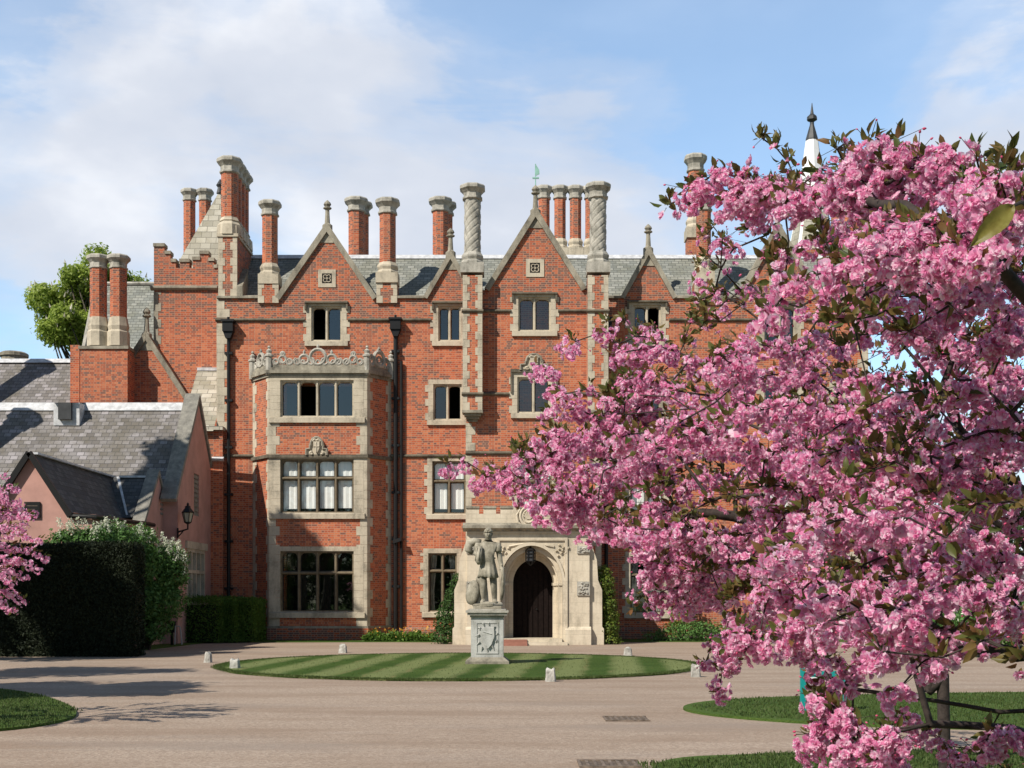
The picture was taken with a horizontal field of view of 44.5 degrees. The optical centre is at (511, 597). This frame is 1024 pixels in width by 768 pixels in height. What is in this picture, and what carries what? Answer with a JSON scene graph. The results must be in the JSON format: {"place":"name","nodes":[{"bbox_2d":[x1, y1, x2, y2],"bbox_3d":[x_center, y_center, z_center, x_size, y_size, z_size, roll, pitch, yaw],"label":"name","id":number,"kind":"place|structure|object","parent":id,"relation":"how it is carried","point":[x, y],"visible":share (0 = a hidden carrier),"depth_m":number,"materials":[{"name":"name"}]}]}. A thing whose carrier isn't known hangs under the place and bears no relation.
{"place":"outdoors","nodes":[
{"label":"outdoors","id":0,"kind":"place"},
{"bbox_2d":[0,688,75,730],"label":"lawn","id":1,"kind":"structure","parent":0,"point":[60,720],"depth_m":16.65,"materials":[{"name":"green plant"}]},
{"bbox_2d":[0,470,51,614],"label":"pink cherry tree","id":2,"kind":"object","parent":1,"relation":"on","point":[19,513],"visible":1,"depth_m":15.29,"materials":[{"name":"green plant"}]},
{"bbox_2d":[0,253,186,402],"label":"brick wing","id":3,"kind":"structure","parent":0,"point":[117,356],"depth_m":49.90,"materials":[{"name":"red brick"}]},
{"bbox_2d":[0,642,206,656],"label":"cottage verge","id":4,"kind":"structure","parent":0,"point":[157,646],"depth_m":41.32,"materials":[{"name":"green plant"}]},
{"bbox_2d":[0,539,148,656],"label":"yew hedge","id":5,"kind":"object","parent":4,"relation":"on","point":[84,599],"visible":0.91,"depth_m":33.99,"materials":[{"name":"green plant"}]},
{"bbox_2d":[43,515,193,649],"bbox_3d":[-11.576,-0.380,37.052,2.569,4.020,5.140,0,0,25],"label":"white lilac","id":6,"kind":"object","parent":4,"relation":"on","point":[162,591],"visible":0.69,"depth_m":37.71,"materials":[{"name":"green plant"}]},
{"bbox_2d":[174,626,182,644],"bbox_3d":[-11.102,1.236,41.600,0.278,0.631,0.044,0,0,0],"label":"metal rail","id":7,"kind":"object","parent":4,"relation":"on","point":[175,635],"visible":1,"depth_m":41.59,"materials":[{"name":"grey metal"}]},
{"bbox_2d":[167,621,176,644],"bbox_3d":[-11.370,1.190,41.760,0.280,0.820,0.200,0,0,0],"label":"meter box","id":8,"kind":"object","parent":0,"point":[171,637],"visible":0.48,"depth_m":41.76,"materials":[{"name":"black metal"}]},
{"bbox_2d":[207,640,447,642],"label":"house verge","id":9,"kind":"structure","parent":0,"point":[263,641],"depth_m":45.12,"materials":[{"name":"green plant"}]},
{"bbox_2d":[184,594,267,642],"bbox_3d":[-10.623,0.731,45.266,3.150,1.776,3.014,0,0,0],"label":"hedge","id":10,"kind":"object","parent":9,"relation":"on","point":[230,618],"visible":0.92,"depth_m":44.37,"materials":[{"name":"green plant"}]},
{"bbox_2d":[360,625,434,640],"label":"flower bed plants","id":11,"kind":"object","parent":9,"relation":"on","point":[392,635],"visible":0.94,"depth_m":45.46,"materials":[{"name":"green plant"}]},
{"bbox_2d":[225,653,691,680],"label":"round lawn","id":12,"kind":"structure","parent":0,"point":[429,669],"depth_m":28.38,"materials":[{"name":"green plant"}]},
{"bbox_2d":[230,658,240,667],"bbox_3d":[-6.149,1.466,27.779,0.244,0.269,0.247,0,0,0],"label":"marker stone","id":13,"kind":"object","parent":12,"relation":"on","point":[234,663],"visible":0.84,"depth_m":27.68,"materials":[{"name":"white stone"}]},
{"bbox_2d":[465,609,508,663],"bbox_3d":[-0.586,0.915,29.900,1.028,1.311,1.029,0,0,0],"label":"pedestal","id":14,"kind":"object","parent":12,"relation":"on","point":[487,636],"visible":1,"depth_m":29.50,"materials":[{"name":"grey stone"}]},
{"bbox_2d":[465,528,504,608],"bbox_3d":[-0.644,-0.713,29.907,0.964,1.942,0.740,0,0,0],"label":"statue","id":15,"kind":"object","parent":14,"relation":"on","point":[486,549],"visible":1,"depth_m":29.80,"materials":[{"name":"stone"}]},
{"bbox_2d":[0,642,1023,767],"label":"driveway","id":16,"kind":"structure","parent":0,"point":[185,706],"depth_m":17.32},
{"bbox_2d":[204,652,211,662],"bbox_3d":[-7.545,1.464,31.004,0.210,0.273,0.204,0,0,0],"label":"marker stone","id":17,"kind":"object","parent":16,"relation":"on","point":[208,657],"visible":1,"depth_m":30.93,"materials":[{"name":"white stone"}]},
{"bbox_2d":[338,644,346,652],"bbox_3d":[-4.920,1.464,36.372,0.265,0.272,0.263,0,0,0],"label":"marker stone","id":18,"kind":"object","parent":16,"relation":"on","point":[342,648],"visible":1,"depth_m":36.26,"materials":[{"name":"white stone"}]},
{"bbox_2d":[429,572,458,643],"bbox_3d":[-2.297,0.381,43.588,1.200,2.560,1.176,0,0,0],"label":"conifer bush","id":19,"kind":"object","parent":16,"relation":"on","point":[447,621],"visible":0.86,"depth_m":43.42,"materials":[{"name":"green plant"}]},
{"bbox_2d":[0,652,1023,767],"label":"grass","id":20,"kind":"structure","parent":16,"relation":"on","point":[687,764],"depth_m":17.68,"materials":[{"name":"green plant"}]},
{"bbox_2d":[545,667,555,681],"bbox_3d":[0.742,1.463,23.955,0.213,0.273,0.214,0,0,0],"label":"marker stone","id":21,"kind":"object","parent":16,"relation":"on","point":[550,675],"visible":1,"depth_m":23.87,"materials":[{"name":"white stone"}]},
{"bbox_2d":[577,759,641,767],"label":"drain grating","id":22,"kind":"object","parent":16,"relation":"on","point":[607,763],"visible":0.95,"depth_m":12.03,"materials":[{"name":"metal"}]},
{"bbox_2d":[602,716,650,720],"bbox_3d":[1.505,1.590,16.500,0.581,0.016,0.612,0,0,0],"label":"drain grating","id":23,"kind":"object","parent":16,"relation":"on","point":[625,718],"visible":1,"depth_m":16.46,"materials":[{"name":"metal"}]},
{"bbox_2d":[623,647,631,655],"bbox_3d":[3.195,1.471,34.477,0.251,0.257,0.253,0,0,0],"label":"marker stone","id":24,"kind":"object","parent":16,"relation":"on","point":[627,651],"visible":0.93,"depth_m":34.38,"materials":[{"name":"white stone"}]},
{"bbox_2d":[691,663,700,676],"bbox_3d":[3.719,1.461,25.321,0.208,0.278,0.201,0,0,0],"label":"marker stone","id":25,"kind":"object","parent":16,"relation":"on","point":[695,672],"visible":0.91,"depth_m":25.23,"materials":[{"name":"white stone"}]},
{"bbox_2d":[940,606,1022,656],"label":"garden shrub","id":26,"kind":"object","parent":16,"relation":"on","point":[956,621],"visible":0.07,"depth_m":33.44,"materials":[{"name":"green plant"}]},
{"bbox_2d":[0,0,1023,550],"label":"sky","id":27,"kind":"structure","parent":0,"point":[110,109],"materials":[{"name":"blue"}]},
{"bbox_2d":[606,638,873,641],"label":"verge","id":28,"kind":"structure","parent":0,"point":[650,640],"depth_m":45.56,"materials":[{"name":"green plant"}]},
{"bbox_2d":[665,585,696,636],"bbox_3d":[6.335,0.366,46.920,1.249,2.526,1.373,0,0,44],"label":"shrub","id":29,"kind":"object","parent":28,"relation":"on","point":[677,622],"visible":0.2,"depth_m":46.77,"materials":[{"name":"green plant"}]},
{"bbox_2d":[640,615,767,641],"bbox_3d":[7.407,1.127,45.914,5.379,1.152,1.530,0,0,0],"label":"dark shrub","id":30,"kind":"object","parent":28,"relation":"on","point":[695,637],"visible":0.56,"depth_m":45.74,"materials":[{"name":"green plant"}]},
{"bbox_2d":[653,749,1023,767],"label":"lawn","id":31,"kind":"structure","parent":0,"point":[728,757],"depth_m":12.04,"materials":[{"name":"green plant"}]},
{"bbox_2d":[435,117,1023,767],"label":"cherry tree","id":32,"kind":"object","parent":31,"relation":"on","point":[887,477],"visible":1,"depth_m":4.53,"materials":[{"name":"pink plant"}]},
{"bbox_2d":[724,300,1023,767],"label":"slender cherry tree","id":33,"kind":"object","parent":31,"relation":"on","point":[941,688],"visible":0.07,"depth_m":11.15,"materials":[{"name":"green plant"}]},
{"bbox_2d":[683,692,1023,729],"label":"lawn","id":34,"kind":"structure","parent":0,"point":[690,708],"depth_m":17.39,"materials":[{"name":"green plant"}]},
{"bbox_2d":[800,668,846,709],"bbox_3d":[4.350,1.277,17.400,0.669,0.606,0.070,0,0,0],"label":"sign post","id":35,"kind":"object","parent":34,"relation":"on","point":[803,685],"visible":0.12,"depth_m":17.36,"materials":[{"name":"teal metal"}]},
{"label":"ground","id":36,"kind":"structure","parent":0,"visible":0},
{"bbox_2d":[23,242,150,358],"bbox_3d":[-21.765,-8.354,65.985,8.057,19.934,5.827,0,0,0],"label":"chestnut tree","id":37,"kind":"object","parent":36,"relation":"on","point":[62,310],"visible":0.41,"depth_m":64.52,"materials":[{"name":"green plant"}]},
{"bbox_2d":[0,393,211,644],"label":"pink cottage","id":38,"kind":"structure","parent":36,"relation":"on","point":[135,464],"depth_m":44.20,"materials":[{"name":"stone"}]},
{"bbox_2d":[24,502,39,517],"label":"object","id":39,"kind":"object","parent":38,"relation":"attached to","point":[35,506],"visible":0.7,"depth_m":35.74,"materials":[{"name":"black metal"}]},
{"bbox_2d":[177,503,193,537],"bbox_3d":[-11.211,-2.671,42.951,0.583,1.220,0.381,0,0,0],"label":"wall lantern","id":40,"kind":"object","parent":38,"relation":"attached to","point":[187,512],"depth_m":42.89,"materials":[{"name":"black metal"}]},
{"bbox_2d":[185,541,207,604],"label":"window","id":41,"kind":"structure","parent":38,"relation":"in","point":[196,568],"depth_m":45.44,"materials":[{"name":"beige stone"}]},
{"bbox_2d":[150,105,867,645],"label":"brick mansion","id":42,"kind":"structure","parent":36,"relation":"on","point":[352,391],"depth_m":47.93,"materials":[{"name":"red brick"}]},
{"bbox_2d":[269,377,364,422],"bbox_3d":[-7.316,-7.460,47.262,3.596,1.778,0.925,0,0,0],"label":"window","id":43,"kind":"structure","parent":42,"relation":"in","point":[276,383],"depth_m":46.88,"materials":[{"name":"beige stone"}]},
{"bbox_2d":[269,458,364,518],"bbox_3d":[-7.316,-4.177,47.000,3.596,2.416,0.400,0,0,0],"label":"window","id":44,"kind":"structure","parent":42,"relation":"in","point":[302,483],"depth_m":47.03,"materials":[{"name":"beige stone"}]},
{"bbox_2d":[269,546,364,617],"bbox_3d":[-7.316,-0.594,47.000,3.596,2.679,0.400,0,0,0],"label":"window","id":45,"kind":"structure","parent":42,"relation":"in","point":[277,572],"depth_m":46.88,"materials":[{"name":"beige stone"}]},
{"bbox_2d":[248,344,393,639],"bbox_3d":[-7.296,-3.971,47.410,5.639,11.141,1.360,0,0,0],"label":"bay window","id":46,"kind":"structure","parent":42,"relation":"in","point":[370,440],"depth_m":46.90,"materials":[{"name":"red brick"}]},
{"bbox_2d":[303,301,349,345],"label":"window","id":47,"kind":"structure","parent":42,"relation":"in","point":[309,307],"depth_m":47.98,"materials":[{"name":"beige stone"}]},
{"bbox_2d":[420,549,461,616],"bbox_3d":[-2.669,-0.580,48.189,1.714,2.636,0.579,0,0,0],"label":"window","id":48,"kind":"structure","parent":42,"relation":"in","point":[428,566],"depth_m":48.05,"materials":[{"name":"beige stone"}]},
{"bbox_2d":[424,458,465,518],"bbox_3d":[-2.419,-4.228,48.100,1.906,2.405,0.400,0,0,0],"label":"window","id":49,"kind":"structure","parent":42,"relation":"in","point":[448,494],"depth_m":48.06,"materials":[{"name":"beige stone"}]},
{"bbox_2d":[425,379,465,424],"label":"window","id":50,"kind":"structure","parent":42,"relation":"in","point":[431,419],"depth_m":47.98,"materials":[{"name":"beige stone"}]},
{"bbox_2d":[430,301,462,345],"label":"window","id":51,"kind":"structure","parent":42,"relation":"in","point":[436,307],"depth_m":47.98,"materials":[{"name":"beige stone"}]},
{"bbox_2d":[525,546,535,565],"bbox_3d":[0.632,-1.470,42.819,0.360,0.749,0.314,0,0,0],"label":"hanging lantern","id":52,"kind":"object","parent":42,"relation":"hanging from","point":[530,553],"visible":1,"depth_m":42.72,"materials":[{"name":"black metal"}]},
{"bbox_2d":[509,456,554,513],"bbox_3d":[0.842,-4.122,46.900,1.910,2.354,0.400,0,0,0],"label":"window","id":53,"kind":"structure","parent":42,"relation":"in","point":[532,481],"depth_m":46.86,"materials":[{"name":"beige stone"}]},
{"bbox_2d":[509,372,557,417],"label":"window","id":54,"kind":"structure","parent":42,"relation":"in","point":[515,412],"depth_m":46.78,"materials":[{"name":"beige stone"}]},
{"bbox_2d":[510,292,558,335],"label":"window","id":55,"kind":"structure","parent":42,"relation":"in","point":[551,297],"depth_m":46.78,"materials":[{"name":"beige stone"}]},
{"bbox_2d":[597,565,623,644],"bbox_3d":[3.317,0.230,43.319,1.107,2.918,1.068,0,0,0],"label":"climbing ivy","id":56,"kind":"object","parent":42,"relation":"attached to","point":[611,603],"visible":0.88,"depth_m":43.13,"materials":[{"name":"green plant"}]},
{"bbox_2d":[625,300,668,346],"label":"window","id":57,"kind":"structure","parent":42,"relation":"in","point":[661,305],"depth_m":47.98,"materials":[{"name":"beige stone"}]},
{"bbox_2d":[622,471,671,518],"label":"window","id":58,"kind":"structure","parent":42,"relation":"in","point":[644,497],"depth_m":48.19,"materials":[{"name":"beige stone"}]},
{"bbox_2d":[622,552,671,617],"bbox_3d":[5.184,-0.503,48.189,1.906,2.559,0.579,0,0,0],"label":"window","id":59,"kind":"structure","parent":42,"relation":"in","point":[629,581],"depth_m":47.98,"materials":[{"name":"beige stone"}]},
{"bbox_2d":[629,389,668,421],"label":"window","id":60,"kind":"structure","parent":42,"relation":"in","point":[660,404],"depth_m":47.98,"materials":[{"name":"beige stone"}]},
{"bbox_2d":[756,479,789,516],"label":"window","id":61,"kind":"structure","parent":42,"relation":"in","point":[757,479],"depth_m":48.21,"materials":[{"name":"beige stone"}]},
{"bbox_2d":[756,383,802,426],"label":"window","id":62,"kind":"structure","parent":42,"relation":"in","point":[800,391],"depth_m":47.98,"materials":[{"name":"beige stone"}]},
{"bbox_2d":[756,301,803,347],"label":"window","id":63,"kind":"structure","parent":42,"relation":"in","point":[797,327],"depth_m":47.98,"materials":[{"name":"beige stone"}]},
{"bbox_2d":[826,381,855,407],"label":"window","id":64,"kind":"structure","parent":42,"relation":"in","point":[830,384],"depth_m":47.98,"materials":[{"name":"beige stone"}]},
{"bbox_2d":[827,552,859,617],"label":"window","id":65,"kind":"structure","parent":42,"relation":"in","point":[854,556],"depth_m":47.98,"materials":[{"name":"beige stone"}]},
{"bbox_2d":[868,561,1021,625],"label":"boundary hedge","id":66,"kind":"object","parent":36,"relation":"on","point":[1012,595],"depth_m":66.17,"materials":[{"name":"green plant"}]},
{"bbox_2d":[999,523,1023,605],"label":"garden tree","id":67,"kind":"object","parent":36,"relation":"on","point":[1019,528],"visible":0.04,"depth_m":58.28,"materials":[{"name":"green plant"}]}
]}

